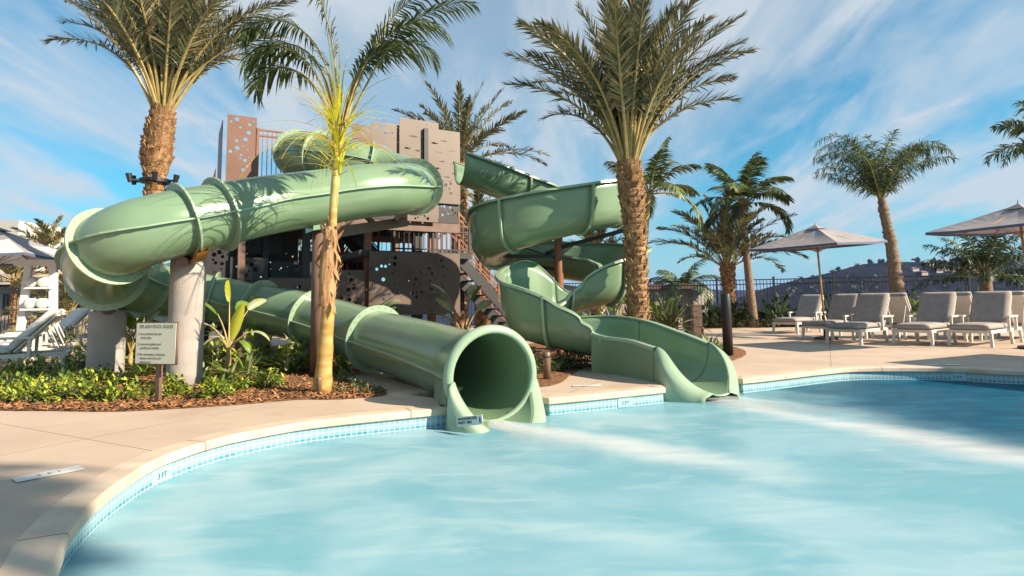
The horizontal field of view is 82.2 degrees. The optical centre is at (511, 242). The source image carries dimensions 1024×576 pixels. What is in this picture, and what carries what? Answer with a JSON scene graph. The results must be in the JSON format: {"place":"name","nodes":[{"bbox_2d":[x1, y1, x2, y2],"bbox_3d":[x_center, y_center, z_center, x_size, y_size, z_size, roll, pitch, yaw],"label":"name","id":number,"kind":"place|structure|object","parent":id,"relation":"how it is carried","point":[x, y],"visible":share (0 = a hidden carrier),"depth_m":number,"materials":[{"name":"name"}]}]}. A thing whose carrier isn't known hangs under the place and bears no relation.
{"place":"outdoors","nodes":[
{"label":"outdoors","id":0,"kind":"place"},
{"bbox_2d":[0,326,1023,567],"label":"pool deck","id":1,"kind":"structure","parent":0,"point":[94,444],"depth_m":5.70,"materials":[{"name":"concrete"}]},
{"bbox_2d":[0,228,56,359],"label":"parasol","id":2,"kind":"object","parent":1,"relation":"on","point":[13,247],"visible":0.73,"depth_m":11.81,"materials":[{"name":"grey fabric"}]},
{"bbox_2d":[0,237,58,331],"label":"date palm","id":3,"kind":"object","parent":1,"relation":"on","point":[16,277],"visible":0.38,"depth_m":20.83,"materials":[{"name":"plant"}]},
{"bbox_2d":[13,260,57,358],"bbox_3d":[-9.798,1.383,12.137,0.860,2.023,0.340,1,-6,-14],"label":"towel stand","id":4,"kind":"object","parent":1,"relation":"on","point":[28,265],"visible":0.67,"depth_m":12.10,"materials":[{"name":"white paint"}]},
{"bbox_2d":[35,298,48,307],"bbox_3d":[-9.698,1.268,12.174,0.208,0.203,0.375,1,-6,-14],"label":"rolled towel","id":5,"kind":"object","parent":4,"relation":"on","point":[41,302],"visible":0.77,"depth_m":12.02,"materials":[{"name":"grey fabric"}]},
{"bbox_2d":[0,309,71,368],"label":"sun lounger","id":6,"kind":"object","parent":1,"relation":"on","point":[29,334],"visible":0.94,"depth_m":9.34,"materials":[{"name":"white plastic"}]},
{"bbox_2d":[0,309,72,364],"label":"sun lounger","id":7,"kind":"object","parent":1,"relation":"on","point":[7,342],"visible":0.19,"depth_m":10.65,"materials":[{"name":"white plastic"}]},
{"bbox_2d":[3,309,75,359],"bbox_3d":[-9.649,1.808,11.306,1.980,1.009,0.850,3,-7,-32],"label":"sun lounger","id":8,"kind":"object","parent":1,"relation":"on","point":[46,343],"visible":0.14,"depth_m":11.70,"materials":[{"name":"white plastic"}]},
{"bbox_2d":[0,308,89,344],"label":"sun lounger","id":9,"kind":"object","parent":1,"relation":"on","point":[75,316],"visible":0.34,"depth_m":14.57,"materials":[{"name":"white plastic"}]},
{"bbox_2d":[11,465,84,481],"bbox_3d":[-2.873,1.435,3.641,0.130,0.004,0.340,-5,-7,38],"label":"deck marker","id":10,"kind":"object","parent":1,"relation":"on","point":[45,474],"visible":1,"depth_m":3.63,"materials":[{"name":"grey tile"}]},
{"bbox_2d":[0,273,127,341],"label":"hedge","id":11,"kind":"object","parent":1,"relation":"on","point":[67,303],"visible":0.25,"depth_m":18.36,"materials":[{"name":"green plant"}]},
{"bbox_2d":[48,322,86,355],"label":"hedge shrub","id":12,"kind":"object","parent":1,"relation":"on","point":[69,332],"visible":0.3,"depth_m":12.18,"materials":[{"name":"green plant"}]},
{"bbox_2d":[85,309,126,380],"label":"concrete column","id":13,"kind":"structure","parent":1,"relation":"on","point":[106,337],"depth_m":8.23,"materials":[{"name":"grey concrete"}]},
{"bbox_2d":[0,288,221,334],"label":"metal fence","id":14,"kind":"object","parent":1,"relation":"on","point":[10,293],"visible":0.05,"depth_m":19.71,"materials":[{"name":"black metal"}]},
{"bbox_2d":[0,315,221,333],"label":"garden wall","id":15,"kind":"structure","parent":1,"relation":"on","point":[2,323],"depth_m":22.43,"materials":[{"name":"beige paint"}]},
{"bbox_2d":[165,248,208,386],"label":"concrete column","id":16,"kind":"structure","parent":1,"relation":"on","point":[187,294],"depth_m":7.39,"materials":[{"name":"grey concrete"}]},
{"bbox_2d":[0,345,386,410],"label":"planting bed","id":17,"kind":"object","parent":1,"relation":"on","point":[294,377],"visible":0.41,"depth_m":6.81,"materials":[{"name":"green plant"}]},
{"bbox_2d":[0,358,38,379],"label":"green shrub","id":18,"kind":"object","parent":17,"relation":"on","point":[11,367],"visible":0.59,"depth_m":8.54,"materials":[{"name":"green plant"}]},
{"bbox_2d":[0,366,47,393],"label":"green shrub","id":19,"kind":"object","parent":17,"relation":"on","point":[24,378],"visible":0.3,"depth_m":6.94,"materials":[{"name":"green plant"}]},
{"bbox_2d":[0,376,58,402],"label":"green shrub","id":20,"kind":"object","parent":17,"relation":"on","point":[26,393],"visible":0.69,"depth_m":6.44,"materials":[{"name":"green plant"}]},
{"bbox_2d":[4,352,64,375],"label":"green shrub","id":21,"kind":"object","parent":17,"relation":"on","point":[39,362],"visible":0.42,"depth_m":8.97,"materials":[{"name":"green plant"}]},
{"bbox_2d":[13,367,88,389],"bbox_3d":[-5.559,1.702,7.097,0.844,0.354,0.738,-1,-6,0],"label":"green shrub","id":22,"kind":"object","parent":17,"relation":"on","point":[42,380],"visible":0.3,"depth_m":7.13,"materials":[{"name":"green plant"}]},
{"bbox_2d":[29,357,80,379],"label":"green shrub","id":23,"kind":"object","parent":17,"relation":"on","point":[73,366],"visible":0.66,"depth_m":8.65,"materials":[{"name":"green plant"}]},
{"bbox_2d":[29,377,97,402],"bbox_3d":[-4.922,1.635,6.463,0.680,0.349,0.707,3,-7,-33],"label":"green shrub","id":24,"kind":"object","parent":17,"relation":"on","point":[64,392],"visible":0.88,"depth_m":6.42,"materials":[{"name":"green plant"}]},
{"bbox_2d":[56,346,85,367],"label":"green shrub","id":25,"kind":"object","parent":17,"relation":"on","point":[80,356],"visible":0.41,"depth_m":9.97,"materials":[{"name":"green plant"}]},
{"bbox_2d":[51,367,103,385],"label":"green shrub","id":26,"kind":"object","parent":17,"relation":"on","point":[86,376],"visible":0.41,"depth_m":7.58,"materials":[{"name":"green plant"}]},
{"bbox_2d":[83,363,138,384],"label":"green shrub","id":27,"kind":"object","parent":17,"relation":"on","point":[108,371],"visible":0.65,"depth_m":7.73,"materials":[{"name":"green plant"}]},
{"bbox_2d":[85,374,150,403],"bbox_3d":[-4.276,1.611,6.463,0.641,0.331,0.671,-1,-6,0],"label":"green shrub","id":28,"kind":"object","parent":17,"relation":"on","point":[111,391],"visible":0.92,"depth_m":6.37,"materials":[{"name":"green plant"}]},
{"bbox_2d":[125,310,160,373],"bbox_3d":[-5.689,1.505,8.794,0.669,0.994,0.988,2,-6,-26],"label":"broad leaf plant","id":29,"kind":"object","parent":17,"relation":"on","point":[131,325],"visible":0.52,"depth_m":8.75,"materials":[{"name":"plant"}]},
{"bbox_2d":[122,356,165,375],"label":"strappy plant","id":30,"kind":"object","parent":17,"relation":"on","point":[145,370],"visible":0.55,"depth_m":8.60,"materials":[{"name":"green plant"}]},
{"bbox_2d":[135,322,178,401],"bbox_3d":[-3.749,1.278,6.202,0.547,0.862,0.073,-2,-6,16],"label":"pool rules sign","id":31,"kind":"object","parent":17,"relation":"on","point":[156,343],"visible":1,"depth_m":6.18,"materials":[{"name":"brown metal"}]},
{"bbox_2d":[41,0,298,321],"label":"date palm","id":32,"kind":"object","parent":17,"relation":"on","point":[162,41],"visible":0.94,"depth_m":10.26,"materials":[{"name":"green plant"}]},
{"bbox_2d":[146,371,196,396],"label":"green shrub","id":33,"kind":"object","parent":17,"relation":"on","point":[173,384],"visible":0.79,"depth_m":6.62,"materials":[{"name":"green plant"}]},
{"bbox_2d":[202,362,225,383],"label":"strappy plant","id":34,"kind":"object","parent":17,"relation":"on","point":[205,372],"visible":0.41,"depth_m":7.71,"materials":[{"name":"green plant"}]},
{"bbox_2d":[189,373,240,398],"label":"green shrub","id":35,"kind":"object","parent":17,"relation":"on","point":[213,386],"visible":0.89,"depth_m":6.43,"materials":[{"name":"green plant"}]},
{"bbox_2d":[203,322,235,369],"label":"leafy shrub","id":36,"kind":"object","parent":17,"relation":"on","point":[210,354],"visible":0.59,"depth_m":9.34,"materials":[{"name":"green plant"}]},
{"bbox_2d":[203,357,251,379],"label":"strappy plant","id":37,"kind":"object","parent":17,"relation":"on","point":[231,370],"visible":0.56,"depth_m":7.74,"materials":[{"name":"green plant"}]},
{"bbox_2d":[204,280,269,372],"bbox_3d":[-3.888,1.211,8.165,0.866,1.398,1.100,-6,-8,42],"label":"banana plant","id":38,"kind":"object","parent":17,"relation":"on","point":[235,323],"visible":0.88,"depth_m":8.18,"materials":[{"name":"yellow plant"}]},
{"bbox_2d":[219,371,254,390],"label":"green shrub","id":39,"kind":"object","parent":17,"relation":"on","point":[236,381],"visible":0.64,"depth_m":6.99,"materials":[{"name":"green plant"}]},
{"bbox_2d":[221,349,268,374],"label":"strappy plant","id":40,"kind":"object","parent":17,"relation":"on","point":[249,362],"visible":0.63,"depth_m":8.48,"materials":[{"name":"green plant"}]},
{"bbox_2d":[231,327,275,364],"bbox_3d":[-4.206,1.716,9.508,0.720,0.677,0.676,-1,-6,0],"label":"leafy shrub","id":41,"kind":"object","parent":17,"relation":"on","point":[266,345],"visible":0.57,"depth_m":9.42,"materials":[{"name":"green plant"}]},
{"bbox_2d":[249,295,271,365],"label":"broad leaf plant","id":42,"kind":"object","parent":17,"relation":"on","point":[256,327],"visible":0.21,"depth_m":9.65,"materials":[{"name":"green plant"}]},
{"bbox_2d":[242,365,290,388],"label":"green shrub","id":43,"kind":"object","parent":17,"relation":"on","point":[260,379],"visible":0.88,"depth_m":7.21,"materials":[{"name":"green plant"}]},
{"bbox_2d":[262,349,309,372],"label":"strappy plant","id":44,"kind":"object","parent":17,"relation":"on","point":[296,368],"visible":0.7,"depth_m":8.68,"materials":[{"name":"green plant"}]},
{"bbox_2d":[264,335,309,372],"bbox_3d":[-3.329,1.670,8.816,0.770,0.605,0.792,-1,-6,0],"label":"leafy shrub","id":45,"kind":"object","parent":17,"relation":"on","point":[288,346],"visible":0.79,"depth_m":8.75,"materials":[{"name":"green plant"}]},
{"bbox_2d":[306,223,325,375],"bbox_3d":[-2.787,0.815,8.472,0.312,2.208,0.400,3,-7,-34],"label":"slide support post","id":46,"kind":"object","parent":17,"relation":"on","point":[317,236],"visible":0.39,"depth_m":8.37,"materials":[{"name":"brown metal"}]},
{"bbox_2d":[332,352,358,375],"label":"leafy shrub","id":47,"kind":"object","parent":17,"relation":"on","point":[343,365],"visible":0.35,"depth_m":8.45,"materials":[{"name":"green plant"}]},
{"bbox_2d":[230,0,480,392],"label":"king palm","id":48,"kind":"object","parent":17,"relation":"on","point":[338,124],"visible":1,"depth_m":7.08,"materials":[{"name":"green plant"}]},
{"bbox_2d":[351,380,391,394],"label":"shrub","id":49,"kind":"object","parent":17,"relation":"on","point":[369,388],"visible":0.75,"depth_m":6.71,"materials":[{"name":"green plant"}]},
{"bbox_2d":[427,284,492,329],"bbox_3d":[-1.014,1.498,11.451,1.276,1.397,1.168,-1,-6,0],"label":"broad leaf plant","id":50,"kind":"object","parent":17,"relation":"on","point":[472,290],"visible":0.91,"depth_m":11.40,"materials":[{"name":"green plant"}]},
{"bbox_2d":[176,114,508,356],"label":"slide tower","id":51,"kind":"structure","parent":1,"relation":"on","point":[364,258],"depth_m":13.48,"materials":[{"name":"black metal"}]},
{"bbox_2d":[54,129,545,432],"bbox_3d":[-3.332,-0.195,8.473,5.393,4.927,7.474,1,-6,-20],"label":"tube slide","id":52,"kind":"object","parent":51,"relation":"attached to","point":[112,257],"visible":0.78,"depth_m":7.45,"materials":[{"name":"green plastic"}]},
{"bbox_2d":[456,415,482,426],"bbox_3d":[-0.390,1.636,5.370,0.311,0.140,0.014,-5,-7,36],"label":"warning plate","id":53,"kind":"object","parent":52,"relation":"attached to","point":[470,420],"visible":1,"depth_m":5.36,"materials":[{"name":"grey"}]},
{"bbox_2d":[438,188,490,328],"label":"staircase","id":54,"kind":"structure","parent":1,"relation":"on","point":[481,318],"depth_m":16.75,"materials":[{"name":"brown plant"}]},
{"bbox_2d":[385,80,550,328],"bbox_3d":[-1.580,-1.152,18.097,5.556,8.004,5.891,-1,-6,0],"label":"date palm","id":55,"kind":"object","parent":1,"relation":"on","point":[465,131],"visible":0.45,"depth_m":17.80,"materials":[{"name":"green plant"}]},
{"bbox_2d":[0,365,1023,575],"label":"pool coping","id":56,"kind":"object","parent":1,"relation":"on","point":[42,544],"visible":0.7,"depth_m":4.37,"materials":[{"name":"concrete"}]},
{"bbox_2d":[528,343,745,385],"bbox_3d":[2.226,2.067,10.781,4.654,0.008,7.564,-1,-6,0],"label":"planting bed","id":57,"kind":"object","parent":1,"relation":"on","point":[558,376],"visible":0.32,"depth_m":8.61,"materials":[{"name":"brown soil"}]},
{"bbox_2d":[543,352,550,378],"bbox_3d":[0.453,1.609,7.611,0.135,0.360,0.135,-1,-6,0],"label":"path light","id":58,"kind":"object","parent":57,"relation":"on","point":[546,365],"visible":0.8,"depth_m":7.57,"materials":[{"name":"brown metal"}]},
{"bbox_2d":[534,351,567,372],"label":"hedge shrub","id":59,"kind":"object","parent":57,"relation":"on","point":[554,368],"visible":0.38,"depth_m":8.41,"materials":[{"name":"green plant"}]},
{"bbox_2d":[503,229,623,354],"bbox_3d":[0.951,0.981,11.331,2.536,2.334,1.321,-1,-6,5],"label":"slide support post","id":60,"kind":"object","parent":57,"relation":"on","point":[557,251],"visible":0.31,"depth_m":11.08,"materials":[{"name":"orange metal"}]},
{"bbox_2d":[453,151,739,402],"bbox_3d":[1.207,0.141,9.921,3.535,4.246,6.208,1,-6,-15],"label":"open flume slide","id":61,"kind":"object","parent":60,"relation":"on","point":[524,213],"visible":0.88,"depth_m":10.00,"materials":[{"name":"green plastic"}]},
{"bbox_2d":[538,350,588,370],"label":"hedge shrub","id":62,"kind":"object","parent":57,"relation":"on","point":[567,360],"visible":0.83,"depth_m":8.70,"materials":[{"name":"green plant"}]},
{"bbox_2d":[552,351,590,365],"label":"hedge shrub","id":63,"kind":"object","parent":57,"relation":"on","point":[580,356],"visible":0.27,"depth_m":9.18,"materials":[{"name":"green plant"}]},
{"bbox_2d":[594,298,626,315],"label":"broad leaf plant","id":64,"kind":"object","parent":57,"relation":"on","point":[613,308],"visible":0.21,"depth_m":11.44,"materials":[{"name":"green plant"}]},
{"bbox_2d":[501,0,762,319],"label":"date palm","id":65,"kind":"object","parent":57,"relation":"on","point":[631,85],"visible":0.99,"depth_m":9.46,"materials":[{"name":"green plant"}]},
{"bbox_2d":[648,295,681,323],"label":"broad leaf plant","id":66,"kind":"object","parent":57,"relation":"on","point":[667,303],"visible":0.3,"depth_m":12.33,"materials":[{"name":"green plant"}]},
{"bbox_2d":[649,292,709,338],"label":"sago palm","id":67,"kind":"object","parent":57,"relation":"on","point":[666,319],"visible":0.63,"depth_m":11.94,"materials":[{"name":"green plant"}]},
{"bbox_2d":[720,294,733,355],"bbox_3d":[3.810,1.465,10.400,0.230,1.100,0.230,-1,-6,0],"label":"bollard","id":68,"kind":"object","parent":57,"relation":"on","point":[727,334],"visible":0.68,"depth_m":10.34,"materials":[{"name":"black metal"}]},
{"bbox_2d":[603,136,702,245],"bbox_3d":[3.870,-0.171,16.216,3.201,5.533,3.298,-1,-6,0],"label":"king palm","id":69,"kind":"object","parent":1,"relation":"on","point":[653,168],"visible":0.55,"depth_m":16.01,"materials":[{"name":"green plant"}]},
{"bbox_2d":[690,304,702,336],"bbox_3d":[4.242,1.877,13.474,0.220,0.880,0.220,-1,-6,0],"label":"sign","id":70,"kind":"object","parent":1,"relation":"on","point":[696,329],"visible":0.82,"depth_m":13.40,"materials":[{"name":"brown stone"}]},
{"bbox_2d":[688,151,794,327],"bbox_3d":[8.158,-0.158,20.084,3.566,6.144,3.944,-1,-6,0],"label":"king palm","id":71,"kind":"object","parent":1,"relation":"on","point":[743,189],"visible":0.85,"depth_m":20.10,"materials":[{"name":"green plant"}]},
{"bbox_2d":[683,323,889,327],"bbox_3d":[12.543,2.841,20.105,27.431,0.008,4.874,-2,-6,8],"label":"planting bed","id":72,"kind":"object","parent":1,"relation":"on","point":[759,326],"visible":0.07,"depth_m":20.42,"materials":[{"name":"brown plant"}]},
{"bbox_2d":[697,302,721,326],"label":"shrub","id":73,"kind":"object","parent":72,"relation":"on","point":[718,321],"visible":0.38,"depth_m":20.14,"materials":[{"name":"green plant"}]},
{"bbox_2d":[703,305,738,327],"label":"shrub","id":74,"kind":"object","parent":72,"relation":"on","point":[709,311],"visible":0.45,"depth_m":20.25,"materials":[{"name":"green plant"}]},
{"bbox_2d":[648,186,809,325],"bbox_3d":[7.667,0.550,21.218,5.956,4.970,5.225,4,-7,-39],"label":"date palm","id":75,"kind":"object","parent":72,"relation":"on","point":[726,240],"visible":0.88,"depth_m":20.51,"materials":[{"name":"green plant"}]},
{"bbox_2d":[715,301,753,326],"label":"shrub","id":76,"kind":"object","parent":72,"relation":"on","point":[734,316],"visible":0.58,"depth_m":20.25,"materials":[{"name":"green plant"}]},
{"bbox_2d":[732,299,767,326],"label":"shrub","id":77,"kind":"object","parent":72,"relation":"on","point":[744,304],"visible":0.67,"depth_m":20.32,"materials":[{"name":"green plant"}]},
{"bbox_2d":[740,306,780,326],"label":"shrub","id":78,"kind":"object","parent":72,"relation":"on","point":[768,322],"visible":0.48,"depth_m":20.24,"materials":[{"name":"green plant"}]},
{"bbox_2d":[757,293,798,326],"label":"shrub","id":79,"kind":"object","parent":72,"relation":"on","point":[784,301],"visible":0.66,"depth_m":20.36,"materials":[{"name":"green plant"}]},
{"bbox_2d":[564,273,1022,323],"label":"metal fence","id":80,"kind":"object","parent":72,"relation":"on","point":[773,279],"visible":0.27,"depth_m":22.22,"materials":[{"name":"black metal"}]},
{"bbox_2d":[910,234,1023,291],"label":"queen palm","id":81,"kind":"object","parent":72,"relation":"on","point":[986,256],"visible":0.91,"depth_m":18.80,"materials":[{"name":"green plant"}]},
{"bbox_2d":[772,294,826,333],"bbox_3d":[8.390,2.067,16.993,1.980,1.088,0.850,3,-7,-36],"label":"sun lounger","id":82,"kind":"object","parent":1,"relation":"on","point":[809,307],"visible":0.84,"depth_m":17.05,"materials":[{"name":"grey fabric"}]},
{"bbox_2d":[750,224,887,339],"bbox_3d":[7.430,0.917,14.130,2.164,2.830,2.164,-1,-5,-32],"label":"parasol","id":83,"kind":"object","parent":1,"relation":"on","point":[816,238],"visible":0.88,"depth_m":13.97,"materials":[{"name":"beige fabric"}]},
{"bbox_2d":[801,293,870,340],"bbox_3d":[8.007,1.827,14.534,1.980,1.088,0.850,3,-7,-36],"label":"sun lounger","id":84,"kind":"object","parent":1,"relation":"on","point":[842,304],"visible":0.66,"depth_m":14.68,"materials":[{"name":"grey fabric"}]},
{"bbox_2d":[825,293,900,344],"bbox_3d":[7.845,1.690,13.146,1.980,1.088,0.850,3,-7,-36],"label":"sun lounger","id":85,"kind":"object","parent":1,"relation":"on","point":[870,312],"visible":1,"depth_m":13.19,"materials":[{"name":"grey fabric"}]},
{"bbox_2d":[812,128,959,292],"bbox_3d":[12.444,-0.455,19.272,4.438,6.441,3.100,2,-7,-30],"label":"queen palm","id":86,"kind":"object","parent":1,"relation":"on","point":[871,172],"visible":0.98,"depth_m":19.27,"materials":[{"name":"green plant"}]},
{"bbox_2d":[871,293,938,339],"bbox_3d":[9.651,1.794,14.450,1.980,1.088,0.850,3,-7,-36],"label":"sun lounger","id":87,"kind":"object","parent":1,"relation":"on","point":[899,308],"visible":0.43,"depth_m":14.04,"materials":[{"name":"grey fabric"}]},
{"bbox_2d":[892,292,967,345],"bbox_3d":[8.954,1.620,12.610,1.980,1.088,0.850,3,-7,-36],"label":"sun lounger","id":88,"kind":"object","parent":1,"relation":"on","point":[936,311],"visible":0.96,"depth_m":12.69,"materials":[{"name":"grey fabric"}]},
{"bbox_2d":[933,292,1000,340],"bbox_3d":[10.760,1.723,13.914,1.980,1.088,0.850,3,-7,-36],"label":"sun lounger","id":89,"kind":"object","parent":1,"relation":"on","point":[963,303],"visible":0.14,"depth_m":13.50,"materials":[{"name":"grey fabric"}]},
{"bbox_2d":[925,200,1023,348],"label":"parasol","id":90,"kind":"object","parent":1,"relation":"on","point":[1008,221],"visible":1,"depth_m":11.10,"materials":[{"name":"beige fabric"}]},
{"bbox_2d":[947,291,1023,347],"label":"sun lounger","id":91,"kind":"object","parent":1,"relation":"on","point":[990,312],"visible":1,"depth_m":12.23,"materials":[{"name":"grey fabric"}]},
{"bbox_2d":[982,100,1023,170],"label":"queen palm","id":92,"kind":"object","parent":1,"relation":"on","point":[1017,130],"visible":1,"depth_m":14.28,"materials":[{"name":"green plant"}]},
{"bbox_2d":[984,291,1023,339],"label":"sun lounger","id":93,"kind":"object","parent":1,"relation":"on","point":[1017,305],"visible":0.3,"depth_m":13.02,"materials":[{"name":"grey fabric"}]},
{"bbox_2d":[0,0,1023,289],"label":"sky","id":94,"kind":"structure","parent":0,"point":[72,116],"materials":[{"name":"blue"}]},
{"bbox_2d":[60,380,1023,575],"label":"pool water","id":95,"kind":"structure","parent":0,"point":[887,478],"depth_m":3.61,"materials":[{"name":"blue liquid"}]},
{"bbox_2d":[81,262,1023,334],"bbox_3d":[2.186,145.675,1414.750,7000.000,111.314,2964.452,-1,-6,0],"label":"hills","id":96,"kind":"structure","parent":0,"point":[867,270],"depth_m":519.14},
{"bbox_2d":[11,215,66,313],"bbox_3d":[-20.479,2.583,25.866,3.791,7.689,3.384,-6,-8,41],"label":"date palm","id":97,"kind":"object","parent":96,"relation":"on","point":[46,236],"visible":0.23,"depth_m":25.91,"materials":[{"name":"green plant"}]},
{"bbox_2d":[0,221,92,315],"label":"pale building","id":98,"kind":"structure","parent":96,"relation":"on","point":[8,225],"depth_m":34.79,"materials":[{"name":"grey paint"}]},
{"bbox_2d":[605,284,707,319],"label":"shed","id":99,"kind":"structure","parent":96,"relation":"on","point":[688,294],"depth_m":26.34,"materials":[{"name":"beige paint"}]},
{"bbox_2d":[648,258,719,309],"bbox_3d":[7.721,3.404,26.846,3.547,5.404,3.567,-1,-6,0],"label":"king palm","id":100,"kind":"object","parent":96,"relation":"on","point":[673,291],"visible":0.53,"depth_m":26.48,"materials":[{"name":"green plant"}]},
{"bbox_2d":[786,257,1023,309],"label":"ridge trees","id":101,"kind":"object","parent":96,"relation":"on","point":[870,261],"visible":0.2,"depth_m":503.65,"materials":[{"name":"green plant"}]},
{"bbox_2d":[564,227,624,315],"bbox_3d":[2.605,0.884,17.440,2.826,3.711,3.017,-1,-6,0],"label":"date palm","id":102,"kind":"object","parent":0,"point":[596,233],"visible":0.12,"depth_m":17.32,"materials":[{"name":"green plant"}]},
{"label":"pool floor","id":103,"kind":"structure","parent":0,"visible":0},
{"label":"pool wall","id":104,"kind":"structure","parent":103,"relation":"on","visible":0},
{"bbox_2d":[58,372,1023,575],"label":"pool tile band","id":105,"kind":"object","parent":104,"relation":"attached to","point":[109,509],"visible":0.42,"depth_m":5.43,"materials":[{"name":"blue tile"}]},
{"bbox_2d":[152,463,171,485],"bbox_3d":[-2.414,1.600,4.049,0.006,0.105,0.200,-1,-6,3],"label":"depth marker tile","id":106,"kind":"object","parent":105,"relation":"attached to","point":[161,474],"visible":1,"depth_m":4.05,"materials":[{"name":"white tile"}]},
{"bbox_2d":[618,397,632,407],"bbox_3d":[1.276,1.799,6.597,0.200,0.105,0.006,2,-6,-26],"label":"depth marker tile","id":107,"kind":"object","parent":105,"relation":"attached to","point":[625,402],"visible":1,"depth_m":6.60,"materials":[{"name":"white tile"}]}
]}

